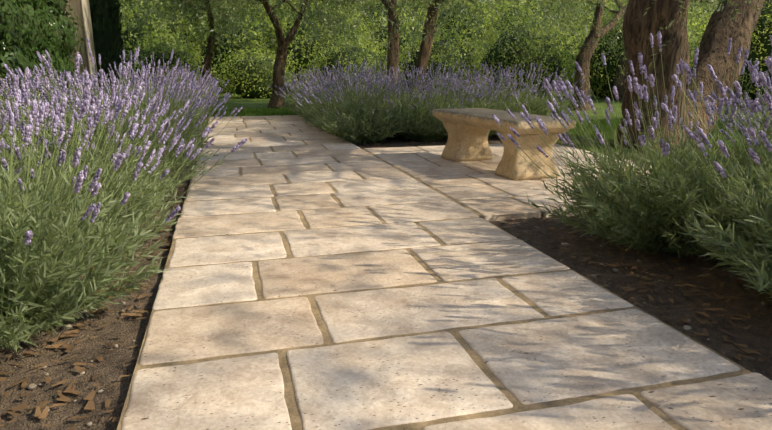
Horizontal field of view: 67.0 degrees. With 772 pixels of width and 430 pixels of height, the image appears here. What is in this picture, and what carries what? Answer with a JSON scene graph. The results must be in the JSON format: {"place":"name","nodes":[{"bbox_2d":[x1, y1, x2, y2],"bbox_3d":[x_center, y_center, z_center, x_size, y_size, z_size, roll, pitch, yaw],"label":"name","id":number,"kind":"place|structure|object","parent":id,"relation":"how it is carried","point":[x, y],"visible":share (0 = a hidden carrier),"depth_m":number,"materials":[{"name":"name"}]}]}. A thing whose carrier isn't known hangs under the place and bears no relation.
{"place":"outdoors","nodes":[
{"label":"outdoors","id":0,"kind":"place"},
{"bbox_2d":[117,115,771,429],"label":"path paving","id":1,"kind":"structure","parent":0,"point":[367,385],"depth_m":2.00,"materials":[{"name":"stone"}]},
{"bbox_2d":[433,108,575,180],"bbox_3d":[0.941,-0.644,5.025,0.546,0.456,1.467,-5,15,-20],"label":"stone bench","id":2,"kind":"object","parent":1,"relation":"on","point":[468,129],"visible":0.94,"depth_m":4.55,"materials":[{"name":"beige stone"}]},
{"bbox_2d":[122,87,771,157],"bbox_3d":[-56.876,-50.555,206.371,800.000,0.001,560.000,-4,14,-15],"label":"lawn","id":3,"kind":"structure","parent":0,"point":[236,101],"depth_m":14.62,"materials":[{"name":"green plant"}]},
{"bbox_2d":[0,0,98,106],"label":"house wall","id":4,"kind":"structure","parent":3,"relation":"on","point":[81,9],"depth_m":9.98,"materials":[{"name":"paint"}]},
{"bbox_2d":[89,0,123,94],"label":"cypress tree","id":5,"kind":"object","parent":3,"relation":"on","point":[105,23],"visible":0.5,"depth_m":12.08,"materials":[{"name":"green plant"}]},
{"bbox_2d":[116,0,229,45],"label":"olive tree","id":6,"kind":"object","parent":3,"relation":"on","point":[158,10],"visible":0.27,"depth_m":15.43,"materials":[{"name":"green plant"}]},
{"bbox_2d":[116,0,272,87],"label":"olive tree","id":7,"kind":"object","parent":3,"relation":"on","point":[209,54],"visible":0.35,"depth_m":15.36,"materials":[{"name":"green plant"}]},
{"bbox_2d":[119,0,454,107],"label":"olive tree","id":8,"kind":"object","parent":3,"relation":"on","point":[283,43],"visible":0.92,"depth_m":13.60,"materials":[{"name":"green plant"}]},
{"bbox_2d":[0,116,771,429],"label":"soil beds","id":9,"kind":"object","parent":3,"relation":"on","point":[759,332],"visible":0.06,"depth_m":2.07,"materials":[{"name":"brown soil"}]},
{"bbox_2d":[0,89,59,165],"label":"lavender","id":10,"kind":"object","parent":9,"relation":"on","point":[18,127],"visible":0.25,"depth_m":3.48,"materials":[{"name":"purple plant"}]},
{"bbox_2d":[0,93,67,186],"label":"lavender","id":11,"kind":"object","parent":9,"relation":"on","point":[6,116],"visible":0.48,"depth_m":2.72,"materials":[{"name":"purple plant"}]},
{"bbox_2d":[0,0,83,111],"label":"laurel shrub","id":12,"kind":"object","parent":9,"relation":"on","point":[29,29],"visible":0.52,"depth_m":6.53,"materials":[{"name":"green plant"}]},
{"bbox_2d":[0,67,85,138],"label":"lavender","id":13,"kind":"object","parent":9,"relation":"on","point":[32,97],"visible":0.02,"depth_m":4.74,"materials":[{"name":"purple plant"}]},
{"bbox_2d":[0,60,90,160],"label":"lavender","id":14,"kind":"object","parent":9,"relation":"on","point":[40,90],"visible":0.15,"depth_m":4.17,"materials":[{"name":"purple plant"}]},
{"bbox_2d":[0,73,124,123],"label":"lavender","id":15,"kind":"object","parent":9,"relation":"on","point":[49,91],"visible":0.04,"depth_m":5.68,"materials":[{"name":"purple plant"}]},
{"bbox_2d":[0,63,154,128],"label":"lavender","id":16,"kind":"object","parent":9,"relation":"on","point":[44,87],"visible":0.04,"depth_m":5.34,"materials":[{"name":"purple plant"}]},
{"bbox_2d":[29,64,144,111],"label":"lavender","id":17,"kind":"object","parent":9,"relation":"on","point":[82,85],"visible":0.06,"depth_m":6.53,"materials":[{"name":"purple plant"}]},
{"bbox_2d":[0,67,206,216],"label":"lavender","id":18,"kind":"object","parent":9,"relation":"on","point":[56,93],"visible":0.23,"depth_m":3.15,"materials":[{"name":"purple plant"}]},
{"bbox_2d":[0,52,218,269],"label":"lavender","id":19,"kind":"object","parent":9,"relation":"on","point":[142,198],"visible":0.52,"depth_m":2.57,"materials":[{"name":"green plant"}]},
{"bbox_2d":[16,72,204,160],"bbox_3d":[-2.147,-0.698,4.554,1.528,0.893,1.490,-1,12,17],"label":"lavender","id":20,"kind":"object","parent":9,"relation":"on","point":[158,87],"visible":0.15,"depth_m":4.50,"materials":[{"name":"purple plant"}]},
{"bbox_2d":[0,62,229,151],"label":"lavender","id":21,"kind":"object","parent":9,"relation":"on","point":[203,127],"visible":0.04,"depth_m":5.24,"materials":[{"name":"purple plant"}]},
{"bbox_2d":[0,38,242,191],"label":"lavender","id":22,"kind":"object","parent":9,"relation":"on","point":[20,74],"visible":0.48,"depth_m":3.85,"materials":[{"name":"purple plant"}]},
{"bbox_2d":[0,69,246,351],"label":"lavender","id":23,"kind":"object","parent":9,"relation":"on","point":[37,292],"visible":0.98,"depth_m":1.87,"materials":[{"name":"green plant"}]},
{"bbox_2d":[67,62,222,132],"bbox_3d":[-2.527,-1.031,5.823,1.534,0.941,1.598,6,17,40],"label":"lavender","id":24,"kind":"object","parent":9,"relation":"on","point":[173,80],"visible":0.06,"depth_m":5.81,"materials":[{"name":"purple plant"}]},
{"bbox_2d":[77,48,215,126],"bbox_3d":[-2.693,-1.269,6.477,1.503,1.124,1.508,-5,15,-20],"label":"lavender","id":25,"kind":"object","parent":9,"relation":"on","point":[176,77],"visible":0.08,"depth_m":6.54,"materials":[{"name":"purple plant"}]},
{"bbox_2d":[100,70,210,107],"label":"lavender","id":26,"kind":"object","parent":9,"relation":"on","point":[166,86],"depth_m":7.09,"materials":[{"name":"purple plant"}]},
{"bbox_2d":[107,56,225,127],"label":"lavender","id":27,"kind":"object","parent":9,"relation":"on","point":[186,89],"visible":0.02,"depth_m":7.95,"materials":[{"name":"purple plant"}]},
{"bbox_2d":[125,68,216,112],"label":"lavender","id":28,"kind":"object","parent":9,"relation":"on","point":[179,78],"depth_m":9.23,"materials":[{"name":"purple plant"}]},
{"bbox_2d":[144,67,224,112],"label":"lavender","id":29,"kind":"object","parent":9,"relation":"on","point":[216,88],"depth_m":10.06,"materials":[{"name":"purple plant"}]},
{"bbox_2d":[147,63,222,108],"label":"lavender","id":30,"kind":"object","parent":9,"relation":"on","point":[206,72],"visible":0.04,"depth_m":10.71,"materials":[{"name":"purple plant"}]},
{"bbox_2d":[266,66,348,114],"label":"lavender","id":31,"kind":"object","parent":9,"relation":"on","point":[289,103],"visible":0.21,"depth_m":10.86,"materials":[{"name":"purple plant"}]},
{"bbox_2d":[276,72,359,114],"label":"lavender","id":32,"kind":"object","parent":9,"relation":"on","point":[292,104],"visible":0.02,"depth_m":10.22,"materials":[{"name":"purple plant"}]},
{"bbox_2d":[283,64,363,118],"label":"lavender","id":33,"kind":"object","parent":9,"relation":"on","point":[299,98],"visible":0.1,"depth_m":9.56,"materials":[{"name":"purple plant"}]},
{"bbox_2d":[279,67,377,117],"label":"lavender","id":34,"kind":"object","parent":9,"relation":"on","point":[306,110],"visible":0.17,"depth_m":8.81,"materials":[{"name":"purple plant"}]},
{"bbox_2d":[291,62,384,128],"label":"lavender","id":35,"kind":"object","parent":9,"relation":"on","point":[314,112],"visible":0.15,"depth_m":8.13,"materials":[{"name":"purple plant"}]},
{"bbox_2d":[291,55,407,134],"bbox_3d":[-0.452,-1.520,7.571,1.476,1.072,1.480,0,14,2],"label":"lavender","id":36,"kind":"object","parent":9,"relation":"on","point":[326,104],"visible":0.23,"depth_m":7.47,"materials":[{"name":"green plant"}]},
{"bbox_2d":[295,64,425,144],"bbox_3d":[-0.270,-1.325,6.966,1.507,0.943,1.576,1,14,5],"label":"lavender","id":37,"kind":"object","parent":9,"relation":"on","point":[356,128],"visible":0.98,"depth_m":6.82,"materials":[{"name":"green plant"}]},
{"bbox_2d":[316,55,445,134],"bbox_3d":[-0.154,-1.563,7.725,1.554,1.073,1.553,-10,17,-35],"label":"lavender","id":38,"kind":"object","parent":9,"relation":"on","point":[363,71],"visible":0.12,"depth_m":7.60,"materials":[{"name":"purple plant"}]},
{"bbox_2d":[0,139,771,429],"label":"soil debris","id":39,"kind":"object","parent":9,"relation":"on","point":[90,405],"visible":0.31,"depth_m":2.01,"materials":[{"name":"brown wood"}]},
{"bbox_2d":[362,51,495,141],"bbox_3d":[0.474,-1.442,7.177,1.542,1.104,1.554,-7,16,-27],"label":"lavender","id":40,"kind":"object","parent":9,"relation":"on","point":[422,128],"visible":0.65,"depth_m":6.96,"materials":[{"name":"green plant"}]},
{"bbox_2d":[388,67,491,114],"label":"lavender","id":41,"kind":"object","parent":9,"relation":"on","point":[437,90],"visible":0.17,"depth_m":7.82,"materials":[{"name":"purple plant"}]},
{"bbox_2d":[407,65,532,137],"bbox_3d":[1.018,-1.379,7.242,1.591,0.927,1.658,-5,17,-6],"label":"lavender","id":42,"kind":"object","parent":9,"relation":"on","point":[486,104],"visible":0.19,"depth_m":7.15,"materials":[{"name":"purple plant"}]},
{"bbox_2d":[428,62,544,107],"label":"lavender","id":43,"kind":"object","parent":9,"relation":"on","point":[500,95],"visible":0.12,"depth_m":7.93,"materials":[{"name":"purple plant"}]},
{"bbox_2d":[465,62,590,134],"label":"lavender","id":44,"kind":"object","parent":9,"relation":"on","point":[534,106],"visible":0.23,"depth_m":7.26,"materials":[{"name":"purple plant"}]},
{"bbox_2d":[492,31,771,258],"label":"lavender","id":45,"kind":"object","parent":9,"relation":"on","point":[632,210],"visible":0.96,"depth_m":2.64,"materials":[{"name":"green plant"}]},
{"bbox_2d":[661,35,771,300],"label":"lavender","id":46,"kind":"object","parent":9,"relation":"on","point":[748,260],"visible":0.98,"depth_m":2.08,"materials":[{"name":"green plant"}]},
{"bbox_2d":[687,94,771,174],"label":"lavender","id":47,"kind":"object","parent":9,"relation":"on","point":[743,118],"visible":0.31,"depth_m":3.77,"materials":[{"name":"purple plant"}]},
{"bbox_2d":[703,59,771,190],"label":"lavender","id":48,"kind":"object","parent":9,"relation":"on","point":[732,96],"visible":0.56,"depth_m":2.95,"materials":[{"name":"purple plant"}]},
{"bbox_2d":[718,81,771,137],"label":"lavender","id":49,"kind":"object","parent":9,"relation":"on","point":[765,89],"visible":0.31,"depth_m":4.82,"materials":[{"name":"purple plant"}]},
{"bbox_2d":[177,0,606,97],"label":"olive tree","id":50,"kind":"object","parent":3,"relation":"on","point":[428,31],"visible":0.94,"depth_m":11.43,"materials":[{"name":"green plant"}]},
{"bbox_2d":[114,0,717,92],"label":"trees","id":51,"kind":"object","parent":3,"relation":"on","point":[303,59],"visible":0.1,"depth_m":22.34,"materials":[{"name":"green plant"}]},
{"bbox_2d":[369,61,473,101],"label":"lavender plant","id":52,"kind":"object","parent":3,"relation":"on","point":[421,79],"visible":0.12,"depth_m":8.65,"materials":[{"name":"purple plant"}]},
{"bbox_2d":[111,0,771,104],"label":"lawn shrubs","id":53,"kind":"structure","parent":3,"relation":"on","point":[253,79],"depth_m":17.97,"materials":[{"name":"green plant"}]},
{"bbox_2d":[417,60,520,101],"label":"lavender plant","id":54,"kind":"object","parent":3,"relation":"on","point":[471,81],"visible":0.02,"depth_m":8.86,"materials":[{"name":"purple plant"}]},
{"bbox_2d":[204,106,767,173],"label":"lawn grass","id":55,"kind":"structure","parent":3,"relation":"on","point":[267,111],"depth_m":8.83,"materials":[{"name":"green plant"}]},
{"bbox_2d":[463,64,567,107],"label":"lavender plant","id":56,"kind":"object","parent":3,"relation":"on","point":[527,90],"visible":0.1,"depth_m":9.04,"materials":[{"name":"purple plant"}]},
{"bbox_2d":[489,0,771,100],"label":"olive tree","id":57,"kind":"object","parent":3,"relation":"on","point":[620,86],"visible":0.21,"depth_m":16.85,"materials":[{"name":"green plant"}]},
{"bbox_2d":[526,0,758,110],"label":"olive tree","id":58,"kind":"object","parent":3,"relation":"on","point":[584,55],"visible":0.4,"depth_m":12.76,"materials":[{"name":"green plant"}]},
{"bbox_2d":[555,0,764,152],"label":"olive tree","id":59,"kind":"object","parent":3,"relation":"on","point":[736,21],"visible":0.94,"depth_m":6.12,"materials":[{"name":"brown plant"}]}
]}

